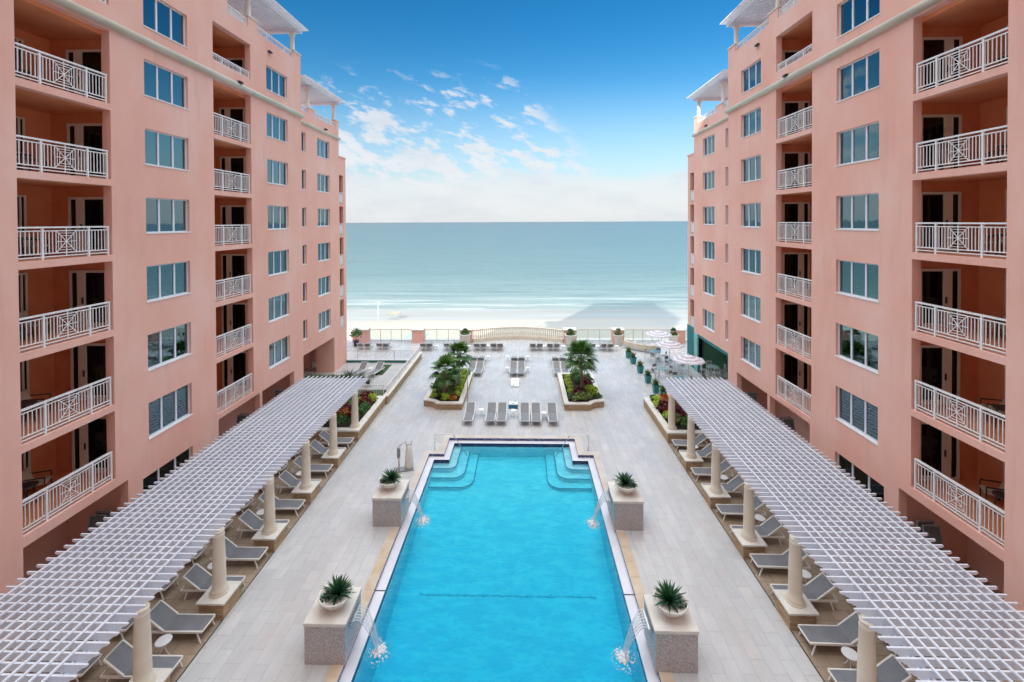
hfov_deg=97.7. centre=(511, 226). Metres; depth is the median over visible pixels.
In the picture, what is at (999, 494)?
balcony table
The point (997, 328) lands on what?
balcony table
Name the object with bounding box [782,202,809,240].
balcony door
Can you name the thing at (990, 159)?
balcony chair
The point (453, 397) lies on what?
shrub
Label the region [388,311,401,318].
beach cabana
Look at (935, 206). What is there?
balcony door
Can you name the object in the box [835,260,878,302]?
window
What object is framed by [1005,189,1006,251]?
sliding door
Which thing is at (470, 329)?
wall pillar
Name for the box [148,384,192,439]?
window
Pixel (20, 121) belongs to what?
sliding door
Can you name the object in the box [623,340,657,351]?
curved sofa
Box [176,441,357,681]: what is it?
deck drain
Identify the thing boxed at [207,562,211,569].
side table
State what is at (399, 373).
terrace railing
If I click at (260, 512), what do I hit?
side table
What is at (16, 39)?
sliding door
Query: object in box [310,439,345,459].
sun lounger
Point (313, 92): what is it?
roof pergola
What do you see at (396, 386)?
terrace wall
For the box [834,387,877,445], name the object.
window
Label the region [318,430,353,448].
sun lounger
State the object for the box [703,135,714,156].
window
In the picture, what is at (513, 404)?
beanbag board
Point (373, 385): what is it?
terrace railing
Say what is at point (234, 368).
balcony door
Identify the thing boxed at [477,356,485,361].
sun lounger
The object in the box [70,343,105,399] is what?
balcony door
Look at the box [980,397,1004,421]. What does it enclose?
balcony chair
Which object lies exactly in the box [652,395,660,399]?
shrub
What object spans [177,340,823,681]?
pool deck
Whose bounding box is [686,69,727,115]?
roof pergola
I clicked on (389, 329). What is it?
glass railing
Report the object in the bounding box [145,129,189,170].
window
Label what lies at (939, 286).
balcony door
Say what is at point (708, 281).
window
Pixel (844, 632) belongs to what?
sun lounger
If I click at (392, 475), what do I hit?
agave
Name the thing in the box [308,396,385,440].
flower planter
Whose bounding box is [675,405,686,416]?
shrub
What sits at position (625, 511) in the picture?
fountain pedestal
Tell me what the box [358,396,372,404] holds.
shrub
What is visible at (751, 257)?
window
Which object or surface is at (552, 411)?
sun lounger
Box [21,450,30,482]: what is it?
sliding door
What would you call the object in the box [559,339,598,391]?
palm tree
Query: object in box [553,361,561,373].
sun lounger
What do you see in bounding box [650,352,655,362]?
bar stool
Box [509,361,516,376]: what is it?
sun lounger
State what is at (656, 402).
shrub
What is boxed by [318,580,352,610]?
planter bowl
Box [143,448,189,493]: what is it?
window
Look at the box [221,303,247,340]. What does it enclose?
balcony door
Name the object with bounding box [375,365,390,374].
artificial lawn
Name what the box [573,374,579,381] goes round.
shrub
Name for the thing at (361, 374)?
ornamental grass
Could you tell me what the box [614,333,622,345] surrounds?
stone pot
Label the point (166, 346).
window
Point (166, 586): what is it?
sun lounger
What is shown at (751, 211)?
window
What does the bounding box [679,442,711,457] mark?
sun lounger
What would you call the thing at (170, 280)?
window
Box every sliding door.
[14,37,23,76]
[16,116,25,170]
[17,195,26,254]
[18,272,27,334]
[20,360,29,412]
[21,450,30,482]
[1003,462,1004,479]
[1004,271,1005,334]
[1004,365,1005,414]
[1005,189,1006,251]
[1006,107,1007,161]
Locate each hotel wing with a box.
[0,0,346,650]
[687,0,1023,669]
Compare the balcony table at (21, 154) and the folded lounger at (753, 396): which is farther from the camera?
the folded lounger at (753, 396)
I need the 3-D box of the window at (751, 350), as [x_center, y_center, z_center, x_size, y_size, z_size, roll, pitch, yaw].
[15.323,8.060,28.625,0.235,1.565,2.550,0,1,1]
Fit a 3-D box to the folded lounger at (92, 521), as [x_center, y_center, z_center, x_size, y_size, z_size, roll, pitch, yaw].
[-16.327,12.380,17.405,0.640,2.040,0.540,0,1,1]
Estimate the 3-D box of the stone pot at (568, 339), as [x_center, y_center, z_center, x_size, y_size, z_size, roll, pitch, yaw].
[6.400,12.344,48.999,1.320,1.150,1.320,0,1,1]
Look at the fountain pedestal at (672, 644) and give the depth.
13.37 m
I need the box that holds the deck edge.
[347,338,686,339]
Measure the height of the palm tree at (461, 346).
4.039 m
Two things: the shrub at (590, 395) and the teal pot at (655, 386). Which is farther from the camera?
the teal pot at (655, 386)
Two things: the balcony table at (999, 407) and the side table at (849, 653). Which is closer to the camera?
the side table at (849, 653)
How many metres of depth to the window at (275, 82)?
29.27 m
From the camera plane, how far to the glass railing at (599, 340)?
50.20 m
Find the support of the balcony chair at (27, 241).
on the hotel wing at (180, 205)
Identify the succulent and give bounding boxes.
[319,590,330,602]
[676,593,686,608]
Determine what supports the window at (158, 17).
in the hotel wing at (180, 205)
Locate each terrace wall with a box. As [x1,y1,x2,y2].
[346,359,411,362]
[383,352,421,403]
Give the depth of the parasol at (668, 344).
39.28 m
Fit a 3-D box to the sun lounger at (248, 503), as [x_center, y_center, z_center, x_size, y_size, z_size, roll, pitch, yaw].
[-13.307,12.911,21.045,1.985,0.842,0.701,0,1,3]
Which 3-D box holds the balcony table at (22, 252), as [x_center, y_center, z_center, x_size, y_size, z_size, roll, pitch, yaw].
[-17.268,0.743,15.765,0.640,0.742,0.640,0,1,1]
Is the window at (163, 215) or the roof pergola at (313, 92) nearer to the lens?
the window at (163, 215)
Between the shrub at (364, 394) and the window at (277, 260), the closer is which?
the window at (277, 260)
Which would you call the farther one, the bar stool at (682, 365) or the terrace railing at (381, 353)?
the terrace railing at (381, 353)
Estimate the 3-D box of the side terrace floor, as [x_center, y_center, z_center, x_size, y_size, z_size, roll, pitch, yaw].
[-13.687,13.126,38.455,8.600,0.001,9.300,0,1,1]
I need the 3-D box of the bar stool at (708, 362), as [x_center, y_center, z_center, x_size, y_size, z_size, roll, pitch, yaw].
[17.293,12.379,39.112,0.488,1.205,0.488,0,1,5]
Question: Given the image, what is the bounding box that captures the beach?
[347,310,687,337]
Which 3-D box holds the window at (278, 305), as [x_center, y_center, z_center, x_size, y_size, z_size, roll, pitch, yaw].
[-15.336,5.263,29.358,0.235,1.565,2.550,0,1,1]
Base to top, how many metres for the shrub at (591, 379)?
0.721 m
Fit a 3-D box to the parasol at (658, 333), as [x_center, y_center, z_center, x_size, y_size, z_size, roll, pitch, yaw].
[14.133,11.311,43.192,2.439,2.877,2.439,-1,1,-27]
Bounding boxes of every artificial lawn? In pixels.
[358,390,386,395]
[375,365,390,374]
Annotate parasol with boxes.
[645,329,671,359]
[654,339,684,371]
[671,353,705,379]
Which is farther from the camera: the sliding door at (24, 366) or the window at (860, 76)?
the window at (860, 76)
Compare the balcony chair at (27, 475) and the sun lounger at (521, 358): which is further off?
the sun lounger at (521, 358)
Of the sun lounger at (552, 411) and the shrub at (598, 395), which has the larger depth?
the shrub at (598, 395)
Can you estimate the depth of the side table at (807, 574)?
16.48 m
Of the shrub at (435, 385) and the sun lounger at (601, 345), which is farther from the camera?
the sun lounger at (601, 345)
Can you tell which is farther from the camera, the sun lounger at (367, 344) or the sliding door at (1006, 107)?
the sun lounger at (367, 344)
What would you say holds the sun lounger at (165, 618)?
on the paved walk at (188, 647)
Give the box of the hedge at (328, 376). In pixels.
[304,374,353,377]
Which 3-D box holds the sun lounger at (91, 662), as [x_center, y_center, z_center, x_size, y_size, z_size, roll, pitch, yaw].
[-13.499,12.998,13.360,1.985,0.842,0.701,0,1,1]
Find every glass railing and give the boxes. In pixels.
[370,329,410,340]
[425,329,459,340]
[576,329,611,341]
[625,329,662,340]
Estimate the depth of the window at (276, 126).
29.36 m
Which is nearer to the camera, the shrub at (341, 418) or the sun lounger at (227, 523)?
the sun lounger at (227, 523)
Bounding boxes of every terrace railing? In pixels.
[346,350,412,358]
[357,385,383,394]
[386,346,419,392]
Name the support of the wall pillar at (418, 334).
on the pool deck
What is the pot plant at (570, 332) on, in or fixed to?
on the stone pot at (568, 339)
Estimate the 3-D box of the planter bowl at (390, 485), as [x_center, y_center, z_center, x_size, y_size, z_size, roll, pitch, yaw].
[-5.615,11.797,20.632,1.060,0.410,1.060,0,1,1]
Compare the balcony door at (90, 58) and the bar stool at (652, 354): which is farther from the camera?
the bar stool at (652, 354)
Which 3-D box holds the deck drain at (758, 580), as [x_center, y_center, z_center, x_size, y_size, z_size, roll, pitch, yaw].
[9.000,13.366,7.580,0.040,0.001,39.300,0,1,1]
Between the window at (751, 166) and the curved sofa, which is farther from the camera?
the curved sofa
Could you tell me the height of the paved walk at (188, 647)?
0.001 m
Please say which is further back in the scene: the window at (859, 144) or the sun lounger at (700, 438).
the sun lounger at (700, 438)
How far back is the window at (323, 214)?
38.57 m
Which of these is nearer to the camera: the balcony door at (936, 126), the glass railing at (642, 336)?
the balcony door at (936, 126)
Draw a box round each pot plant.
[460,328,469,334]
[566,328,575,335]
[614,328,622,334]
[670,327,677,335]
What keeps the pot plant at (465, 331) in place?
on the stone pot at (465, 338)
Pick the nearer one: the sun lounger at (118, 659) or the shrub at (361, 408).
the sun lounger at (118, 659)
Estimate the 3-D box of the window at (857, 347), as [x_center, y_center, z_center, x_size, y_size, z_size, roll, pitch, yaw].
[15.083,5.233,19.531,0.235,1.565,2.540,0,1,1]
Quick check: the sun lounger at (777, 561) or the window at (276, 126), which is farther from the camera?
the window at (276, 126)
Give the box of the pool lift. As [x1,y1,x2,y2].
[395,441,413,472]
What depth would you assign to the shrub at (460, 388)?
34.23 m
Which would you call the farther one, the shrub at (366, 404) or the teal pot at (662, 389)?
the teal pot at (662, 389)
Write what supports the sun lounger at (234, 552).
on the paved walk at (188, 647)
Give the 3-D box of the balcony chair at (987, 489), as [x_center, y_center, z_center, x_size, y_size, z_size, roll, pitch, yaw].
[17.054,9.285,15.765,0.710,0.920,0.610,0,1,30]
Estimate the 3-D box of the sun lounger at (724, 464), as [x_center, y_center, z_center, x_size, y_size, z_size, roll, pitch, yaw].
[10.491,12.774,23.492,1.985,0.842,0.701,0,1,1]
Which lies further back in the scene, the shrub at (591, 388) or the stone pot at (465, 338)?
the stone pot at (465, 338)
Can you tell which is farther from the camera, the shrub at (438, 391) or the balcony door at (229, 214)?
the shrub at (438, 391)
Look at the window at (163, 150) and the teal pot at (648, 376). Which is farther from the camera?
the teal pot at (648, 376)
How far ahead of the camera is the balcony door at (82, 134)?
17.85 m
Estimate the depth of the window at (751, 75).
28.49 m
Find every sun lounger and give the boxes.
[17,639,101,681]
[65,611,133,640]
[100,639,182,681]
[150,600,215,643]
[160,575,178,599]
[180,563,245,599]
[190,546,206,564]
[209,537,267,568]
[224,519,232,528]
[236,509,289,537]
[241,498,253,512]
[256,492,304,516]
[276,470,320,493]
[278,463,287,475]
[291,455,332,477]
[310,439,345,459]
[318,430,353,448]
[352,361,368,373]
[363,343,372,348]
[367,362,384,377]
[382,343,391,349]
[426,343,434,347]
[443,343,449,349]
[462,402,475,425]
[468,361,476,371]
[473,343,479,350]
[473,361,483,376]
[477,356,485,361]
[480,343,487,350]
[485,402,496,425]
[490,343,496,350]
[496,402,506,425]
[497,343,503,348]
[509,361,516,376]
[511,356,517,365]
[517,361,524,376]
[518,356,524,360]
[520,402,529,425]
[529,343,535,348]
[531,402,541,425]
[536,343,542,348]
[546,343,552,348]
[547,402,558,425]
[551,356,558,363]
[553,343,559,348]
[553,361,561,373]
[560,361,569,372]
[598,343,607,348]
[605,343,614,351]
[672,432,707,450]
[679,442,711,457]
[691,459,733,481]
[701,474,743,497]
[716,495,765,521]
[730,515,784,544]
[749,548,810,575]
[770,572,837,610]
[798,611,858,655]
[828,654,911,681]
[877,617,956,656]
[917,657,1005,681]
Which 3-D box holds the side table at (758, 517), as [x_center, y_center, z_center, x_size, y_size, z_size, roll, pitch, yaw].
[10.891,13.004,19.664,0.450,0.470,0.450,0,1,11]
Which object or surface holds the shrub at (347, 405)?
on the flower planter at (365, 421)
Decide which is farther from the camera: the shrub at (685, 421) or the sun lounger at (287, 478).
the shrub at (685, 421)
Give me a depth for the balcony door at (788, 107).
25.98 m
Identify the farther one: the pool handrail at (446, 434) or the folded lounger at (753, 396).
the folded lounger at (753, 396)
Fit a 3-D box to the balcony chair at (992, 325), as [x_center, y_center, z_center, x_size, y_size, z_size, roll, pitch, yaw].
[17.027,3.425,15.699,0.710,0.920,0.610,0,1,30]
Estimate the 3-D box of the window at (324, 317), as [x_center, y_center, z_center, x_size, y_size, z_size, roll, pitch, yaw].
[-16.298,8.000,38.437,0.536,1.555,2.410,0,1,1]
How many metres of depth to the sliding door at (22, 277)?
16.89 m
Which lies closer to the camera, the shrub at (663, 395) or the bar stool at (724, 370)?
the shrub at (663, 395)
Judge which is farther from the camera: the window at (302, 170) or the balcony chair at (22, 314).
the window at (302, 170)
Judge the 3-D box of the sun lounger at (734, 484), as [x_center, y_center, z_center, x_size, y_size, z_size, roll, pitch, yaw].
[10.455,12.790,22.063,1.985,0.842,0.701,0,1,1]
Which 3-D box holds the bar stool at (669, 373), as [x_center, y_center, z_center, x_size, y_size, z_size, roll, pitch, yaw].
[13.014,12.421,37.112,0.488,1.205,0.488,-1,1,-23]
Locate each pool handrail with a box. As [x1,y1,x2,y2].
[434,434,466,454]
[556,435,588,455]
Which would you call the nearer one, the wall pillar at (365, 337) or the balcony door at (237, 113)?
the balcony door at (237, 113)
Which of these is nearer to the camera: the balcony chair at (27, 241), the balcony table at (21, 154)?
the balcony table at (21, 154)
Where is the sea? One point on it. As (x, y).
(632, 265)
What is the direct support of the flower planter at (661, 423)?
on the pool deck
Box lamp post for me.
[466,369,467,401]
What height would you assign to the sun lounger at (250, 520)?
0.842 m
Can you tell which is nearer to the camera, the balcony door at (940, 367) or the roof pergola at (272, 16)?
the balcony door at (940, 367)
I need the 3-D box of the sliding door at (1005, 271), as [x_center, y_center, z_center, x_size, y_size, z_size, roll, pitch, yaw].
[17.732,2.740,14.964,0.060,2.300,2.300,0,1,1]
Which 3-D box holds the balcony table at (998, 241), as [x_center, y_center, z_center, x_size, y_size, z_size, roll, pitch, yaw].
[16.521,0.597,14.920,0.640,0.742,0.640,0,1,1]
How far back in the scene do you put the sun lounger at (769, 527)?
18.91 m
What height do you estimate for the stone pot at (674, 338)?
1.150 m
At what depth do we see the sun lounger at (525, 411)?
30.81 m
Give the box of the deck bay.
[491,339,543,340]
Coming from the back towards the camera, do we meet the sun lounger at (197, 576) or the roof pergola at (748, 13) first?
the roof pergola at (748, 13)
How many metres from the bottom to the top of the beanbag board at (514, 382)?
0.320 m
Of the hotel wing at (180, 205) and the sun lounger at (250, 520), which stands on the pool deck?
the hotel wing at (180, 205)
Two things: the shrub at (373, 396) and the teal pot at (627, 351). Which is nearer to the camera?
the shrub at (373, 396)
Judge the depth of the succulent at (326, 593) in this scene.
14.11 m
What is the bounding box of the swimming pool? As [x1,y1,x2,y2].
[324,435,673,681]
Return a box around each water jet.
[353,603,392,665]
[406,489,430,527]
[586,491,609,530]
[610,609,648,673]
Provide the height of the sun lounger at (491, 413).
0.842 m
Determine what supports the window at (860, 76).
in the hotel wing at (854, 197)
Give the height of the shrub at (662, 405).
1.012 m
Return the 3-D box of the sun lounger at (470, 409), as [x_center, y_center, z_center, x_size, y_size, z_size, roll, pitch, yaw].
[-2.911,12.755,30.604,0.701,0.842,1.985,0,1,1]
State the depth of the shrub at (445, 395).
32.64 m
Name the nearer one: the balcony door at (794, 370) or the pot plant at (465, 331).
the balcony door at (794, 370)
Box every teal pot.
[625,348,631,358]
[629,351,636,363]
[637,359,643,373]
[644,369,651,383]
[652,379,659,393]
[659,385,666,393]
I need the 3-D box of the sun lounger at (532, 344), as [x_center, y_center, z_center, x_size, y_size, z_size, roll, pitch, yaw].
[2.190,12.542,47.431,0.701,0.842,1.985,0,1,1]
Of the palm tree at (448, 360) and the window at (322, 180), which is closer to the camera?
the palm tree at (448, 360)
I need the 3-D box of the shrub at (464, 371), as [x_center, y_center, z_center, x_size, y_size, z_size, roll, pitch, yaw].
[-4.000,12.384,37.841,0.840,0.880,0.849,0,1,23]
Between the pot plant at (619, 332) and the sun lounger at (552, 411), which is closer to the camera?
the sun lounger at (552, 411)
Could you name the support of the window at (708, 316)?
in the hotel wing at (854, 197)
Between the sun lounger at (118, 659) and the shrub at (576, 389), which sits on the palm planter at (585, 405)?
the shrub at (576, 389)
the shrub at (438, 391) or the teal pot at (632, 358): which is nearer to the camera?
the shrub at (438, 391)
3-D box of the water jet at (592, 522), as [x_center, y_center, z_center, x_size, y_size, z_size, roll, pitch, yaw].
[3.807,12.839,20.279,1.125,1.331,1.037,0,1,1]
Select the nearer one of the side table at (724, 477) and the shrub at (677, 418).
the side table at (724, 477)
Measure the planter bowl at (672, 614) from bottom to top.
0.410 m
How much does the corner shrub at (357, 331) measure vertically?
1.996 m
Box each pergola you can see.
[0,376,368,681]
[227,0,308,49]
[301,75,344,118]
[659,377,1023,681]
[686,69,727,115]
[720,0,795,42]
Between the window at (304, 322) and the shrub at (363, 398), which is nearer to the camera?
the shrub at (363, 398)
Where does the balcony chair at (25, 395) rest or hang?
on the hotel wing at (180, 205)
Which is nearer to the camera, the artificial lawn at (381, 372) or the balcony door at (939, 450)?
the balcony door at (939, 450)
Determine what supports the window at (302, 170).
in the hotel wing at (180, 205)
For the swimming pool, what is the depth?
18.61 m
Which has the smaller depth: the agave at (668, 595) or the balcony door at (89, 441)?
the agave at (668, 595)
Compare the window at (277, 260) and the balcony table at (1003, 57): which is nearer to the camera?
the balcony table at (1003, 57)
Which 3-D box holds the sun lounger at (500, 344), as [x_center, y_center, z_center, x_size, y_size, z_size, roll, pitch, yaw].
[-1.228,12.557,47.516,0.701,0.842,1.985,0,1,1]
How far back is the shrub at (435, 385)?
34.84 m
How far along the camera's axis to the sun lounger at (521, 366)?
40.20 m
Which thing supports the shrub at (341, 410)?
on the flower planter at (365, 421)
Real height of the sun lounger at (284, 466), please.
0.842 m
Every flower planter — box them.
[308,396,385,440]
[643,397,712,442]
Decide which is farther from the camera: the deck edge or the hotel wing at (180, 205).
the deck edge
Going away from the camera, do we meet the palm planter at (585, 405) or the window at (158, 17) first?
the window at (158, 17)
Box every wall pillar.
[351,327,370,342]
[411,327,425,342]
[459,327,473,342]
[562,327,576,342]
[611,327,624,342]
[670,328,686,342]
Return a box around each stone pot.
[459,333,470,344]
[564,333,575,345]
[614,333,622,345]
[669,334,678,341]
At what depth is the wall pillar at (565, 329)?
49.74 m
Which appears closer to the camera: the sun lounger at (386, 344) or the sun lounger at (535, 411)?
the sun lounger at (535, 411)
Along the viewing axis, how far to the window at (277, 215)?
29.43 m
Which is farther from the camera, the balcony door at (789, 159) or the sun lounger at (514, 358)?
the sun lounger at (514, 358)
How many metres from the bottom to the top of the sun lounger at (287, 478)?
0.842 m
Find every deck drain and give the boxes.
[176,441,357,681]
[668,443,824,681]
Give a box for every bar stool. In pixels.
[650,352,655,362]
[651,367,658,379]
[652,363,659,378]
[665,370,672,378]
[678,364,685,373]
[706,361,713,375]
[712,368,719,379]
[719,364,726,379]
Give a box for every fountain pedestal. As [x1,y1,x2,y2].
[303,587,361,664]
[372,479,409,526]
[606,481,643,530]
[643,594,698,672]
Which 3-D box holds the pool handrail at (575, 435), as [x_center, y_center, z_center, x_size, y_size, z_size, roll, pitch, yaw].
[3.572,12.966,26.465,1.974,1.364,0.127,0,1,5]
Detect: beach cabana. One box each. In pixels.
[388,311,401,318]
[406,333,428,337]
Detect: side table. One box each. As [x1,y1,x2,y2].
[154,634,171,654]
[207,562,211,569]
[256,509,263,519]
[721,475,727,482]
[755,514,765,525]
[802,569,811,582]
[841,646,856,668]
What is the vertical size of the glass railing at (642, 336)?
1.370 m
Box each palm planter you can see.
[423,372,472,409]
[557,372,604,410]
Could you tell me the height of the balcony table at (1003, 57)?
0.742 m
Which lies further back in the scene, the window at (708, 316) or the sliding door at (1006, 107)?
the window at (708, 316)
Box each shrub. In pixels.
[336,407,348,416]
[336,413,347,426]
[342,403,350,416]
[349,328,362,346]
[358,389,370,400]
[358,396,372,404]
[358,404,366,416]
[359,400,370,409]
[368,393,376,402]
[429,383,438,390]
[435,388,442,395]
[441,392,449,400]
[446,383,456,394]
[449,394,456,400]
[453,390,460,396]
[455,385,463,390]
[460,368,469,374]
[571,371,579,377]
[572,386,583,394]
[572,391,582,401]
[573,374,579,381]
[579,376,589,382]
[579,391,588,401]
[586,375,594,382]
[586,385,598,394]
[586,392,592,400]
[594,392,602,398]
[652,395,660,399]
[653,399,660,406]
[656,399,667,411]
[658,393,667,397]
[662,410,667,419]
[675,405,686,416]
[675,413,682,424]
[680,415,687,428]
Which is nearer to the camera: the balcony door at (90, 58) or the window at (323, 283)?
the balcony door at (90, 58)
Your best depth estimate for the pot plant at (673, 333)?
48.51 m
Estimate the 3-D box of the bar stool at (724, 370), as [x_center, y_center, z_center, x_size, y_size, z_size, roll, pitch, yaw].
[18.003,12.385,38.250,0.488,1.205,0.488,0,1,5]
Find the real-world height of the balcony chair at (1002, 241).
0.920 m
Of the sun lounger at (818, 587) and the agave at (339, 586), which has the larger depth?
the sun lounger at (818, 587)
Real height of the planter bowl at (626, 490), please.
0.410 m
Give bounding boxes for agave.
[320,573,355,609]
[381,468,401,485]
[611,470,639,488]
[651,579,687,612]
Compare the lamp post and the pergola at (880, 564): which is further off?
the lamp post
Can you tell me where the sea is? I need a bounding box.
[346,221,687,309]
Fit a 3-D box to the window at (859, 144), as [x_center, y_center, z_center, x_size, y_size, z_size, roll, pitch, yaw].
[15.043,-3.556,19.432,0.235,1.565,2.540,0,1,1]
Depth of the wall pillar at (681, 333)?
49.34 m
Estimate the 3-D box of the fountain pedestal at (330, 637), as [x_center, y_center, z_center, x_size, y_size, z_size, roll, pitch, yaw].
[-5.649,12.721,14.316,1.420,1.290,1.390,0,1,1]
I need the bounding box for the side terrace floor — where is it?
[310,362,407,393]
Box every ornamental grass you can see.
[338,366,357,377]
[354,371,370,377]
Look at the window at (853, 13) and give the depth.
19.66 m
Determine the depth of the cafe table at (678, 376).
35.58 m
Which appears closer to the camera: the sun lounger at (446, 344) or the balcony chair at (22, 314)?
the balcony chair at (22, 314)
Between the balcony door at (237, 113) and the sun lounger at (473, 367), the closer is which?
the balcony door at (237, 113)
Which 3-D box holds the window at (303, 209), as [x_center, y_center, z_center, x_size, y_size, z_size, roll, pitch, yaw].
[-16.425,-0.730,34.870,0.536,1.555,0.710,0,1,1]
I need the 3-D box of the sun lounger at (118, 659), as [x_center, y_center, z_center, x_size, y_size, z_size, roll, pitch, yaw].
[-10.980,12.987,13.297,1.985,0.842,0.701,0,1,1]
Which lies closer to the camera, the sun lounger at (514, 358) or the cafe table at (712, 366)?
the cafe table at (712, 366)
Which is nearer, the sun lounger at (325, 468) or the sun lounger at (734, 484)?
the sun lounger at (734, 484)
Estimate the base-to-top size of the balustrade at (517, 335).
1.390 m
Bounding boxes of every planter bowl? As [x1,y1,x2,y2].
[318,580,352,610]
[378,472,401,489]
[614,476,637,494]
[653,587,688,618]
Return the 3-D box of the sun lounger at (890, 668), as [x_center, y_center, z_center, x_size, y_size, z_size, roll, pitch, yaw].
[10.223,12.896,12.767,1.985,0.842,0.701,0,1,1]
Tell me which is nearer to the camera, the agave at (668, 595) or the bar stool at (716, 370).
the agave at (668, 595)
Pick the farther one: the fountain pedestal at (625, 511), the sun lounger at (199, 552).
the fountain pedestal at (625, 511)
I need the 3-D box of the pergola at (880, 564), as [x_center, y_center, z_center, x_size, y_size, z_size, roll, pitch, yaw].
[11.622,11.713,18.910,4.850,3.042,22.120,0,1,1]
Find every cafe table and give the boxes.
[656,366,667,380]
[673,375,683,379]
[707,364,718,378]
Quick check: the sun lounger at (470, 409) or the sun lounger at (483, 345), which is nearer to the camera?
the sun lounger at (470, 409)
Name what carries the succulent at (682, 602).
on the planter bowl at (672, 614)
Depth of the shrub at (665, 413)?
29.10 m
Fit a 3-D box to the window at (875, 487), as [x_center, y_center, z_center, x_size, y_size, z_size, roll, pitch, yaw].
[15.182,11.772,19.448,0.090,2.640,2.830,0,1,1]
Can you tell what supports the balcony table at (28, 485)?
on the hotel wing at (180, 205)
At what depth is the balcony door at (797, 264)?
26.08 m
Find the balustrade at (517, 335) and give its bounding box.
[472,326,563,342]
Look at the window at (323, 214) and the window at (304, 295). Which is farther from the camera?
the window at (323, 214)
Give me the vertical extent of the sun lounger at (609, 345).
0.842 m
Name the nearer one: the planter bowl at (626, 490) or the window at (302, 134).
the planter bowl at (626, 490)
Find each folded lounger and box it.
[86,514,105,538]
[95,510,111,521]
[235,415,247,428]
[274,389,283,396]
[747,392,757,402]
[782,418,795,432]
[916,520,934,536]
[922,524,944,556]
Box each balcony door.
[65,49,101,100]
[67,123,102,177]
[68,197,103,253]
[69,270,104,326]
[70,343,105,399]
[71,416,107,472]
[219,58,244,75]
[219,107,245,141]
[220,156,245,192]
[220,205,246,242]
[221,254,246,291]
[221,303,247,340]
[222,351,247,388]
[781,252,809,291]
[781,302,809,341]
[781,352,808,391]
[782,50,809,66]
[782,101,809,136]
[782,151,809,189]
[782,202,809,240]
[920,345,960,404]
[920,421,959,480]
[921,192,961,251]
[921,268,960,327]
[922,37,962,91]
[922,114,961,171]
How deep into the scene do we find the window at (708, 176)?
37.65 m
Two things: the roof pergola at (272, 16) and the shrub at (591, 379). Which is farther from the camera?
the shrub at (591, 379)
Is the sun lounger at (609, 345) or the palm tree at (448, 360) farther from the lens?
the sun lounger at (609, 345)
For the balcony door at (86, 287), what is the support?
in the hotel wing at (180, 205)
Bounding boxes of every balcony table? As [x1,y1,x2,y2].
[15,68,31,79]
[16,153,33,170]
[18,237,34,257]
[19,319,34,342]
[21,400,37,425]
[22,480,38,502]
[992,405,1004,427]
[992,490,1004,513]
[993,319,1005,341]
[994,145,1006,162]
[994,233,1006,254]
[995,55,1007,66]
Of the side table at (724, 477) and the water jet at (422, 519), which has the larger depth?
the side table at (724, 477)
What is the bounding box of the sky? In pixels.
[262,0,764,222]
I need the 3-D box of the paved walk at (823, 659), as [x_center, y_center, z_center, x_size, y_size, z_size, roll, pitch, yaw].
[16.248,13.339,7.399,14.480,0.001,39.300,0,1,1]
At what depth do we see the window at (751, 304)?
28.62 m
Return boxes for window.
[143,0,187,48]
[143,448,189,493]
[144,60,188,109]
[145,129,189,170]
[146,197,190,233]
[147,261,191,302]
[148,323,191,371]
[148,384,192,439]
[266,66,287,99]
[267,112,287,142]
[267,159,286,185]
[268,205,286,229]
[268,250,287,276]
[269,293,289,322]
[269,336,290,369]
[301,132,305,152]
[302,170,305,189]
[302,207,304,226]
[302,245,306,264]
[303,283,307,302]
[303,320,307,340]
[317,138,329,159]
[317,173,327,192]
[318,208,330,226]
[318,242,330,261]
[318,276,330,296]
[319,309,330,331]
[702,170,714,190]
[702,206,713,224]
[702,241,713,260]
[702,275,713,296]
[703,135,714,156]
[703,309,713,332]
[740,59,760,94]
[740,337,760,371]
[741,107,760,138]
[741,248,760,275]
[741,293,760,323]
[742,155,760,182]
[743,202,760,227]
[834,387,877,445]
[835,50,879,102]
[835,121,879,166]
[835,193,878,230]
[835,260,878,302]
[835,323,878,374]
[836,0,879,38]
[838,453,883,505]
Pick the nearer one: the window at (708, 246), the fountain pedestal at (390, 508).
the fountain pedestal at (390, 508)
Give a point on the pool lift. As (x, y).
(409, 464)
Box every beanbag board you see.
[509,401,517,408]
[511,378,518,386]
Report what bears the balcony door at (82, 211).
in the hotel wing at (180, 205)
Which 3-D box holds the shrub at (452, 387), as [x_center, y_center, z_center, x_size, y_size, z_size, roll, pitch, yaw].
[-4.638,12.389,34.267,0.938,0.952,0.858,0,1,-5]
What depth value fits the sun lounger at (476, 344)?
46.85 m
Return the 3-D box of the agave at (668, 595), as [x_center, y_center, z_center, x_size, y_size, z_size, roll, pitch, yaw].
[4.943,11.414,13.979,1.131,0.509,1.158,0,1,28]
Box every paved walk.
[9,440,356,681]
[669,443,1013,681]
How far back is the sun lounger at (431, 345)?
47.22 m
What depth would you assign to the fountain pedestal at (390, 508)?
19.85 m
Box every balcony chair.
[16,151,46,172]
[18,232,48,255]
[19,311,49,337]
[20,389,50,417]
[22,467,51,490]
[979,478,1004,504]
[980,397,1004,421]
[984,313,1005,337]
[985,148,1006,163]
[985,229,1006,253]
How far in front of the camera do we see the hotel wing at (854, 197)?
17.99 m
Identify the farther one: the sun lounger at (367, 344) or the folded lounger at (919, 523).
the sun lounger at (367, 344)
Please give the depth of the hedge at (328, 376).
37.92 m
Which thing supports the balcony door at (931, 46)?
in the hotel wing at (854, 197)
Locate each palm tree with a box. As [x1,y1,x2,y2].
[429,352,464,392]
[446,340,473,385]
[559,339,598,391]
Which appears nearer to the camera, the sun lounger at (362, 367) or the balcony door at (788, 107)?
the balcony door at (788, 107)
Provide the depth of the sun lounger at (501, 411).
30.87 m

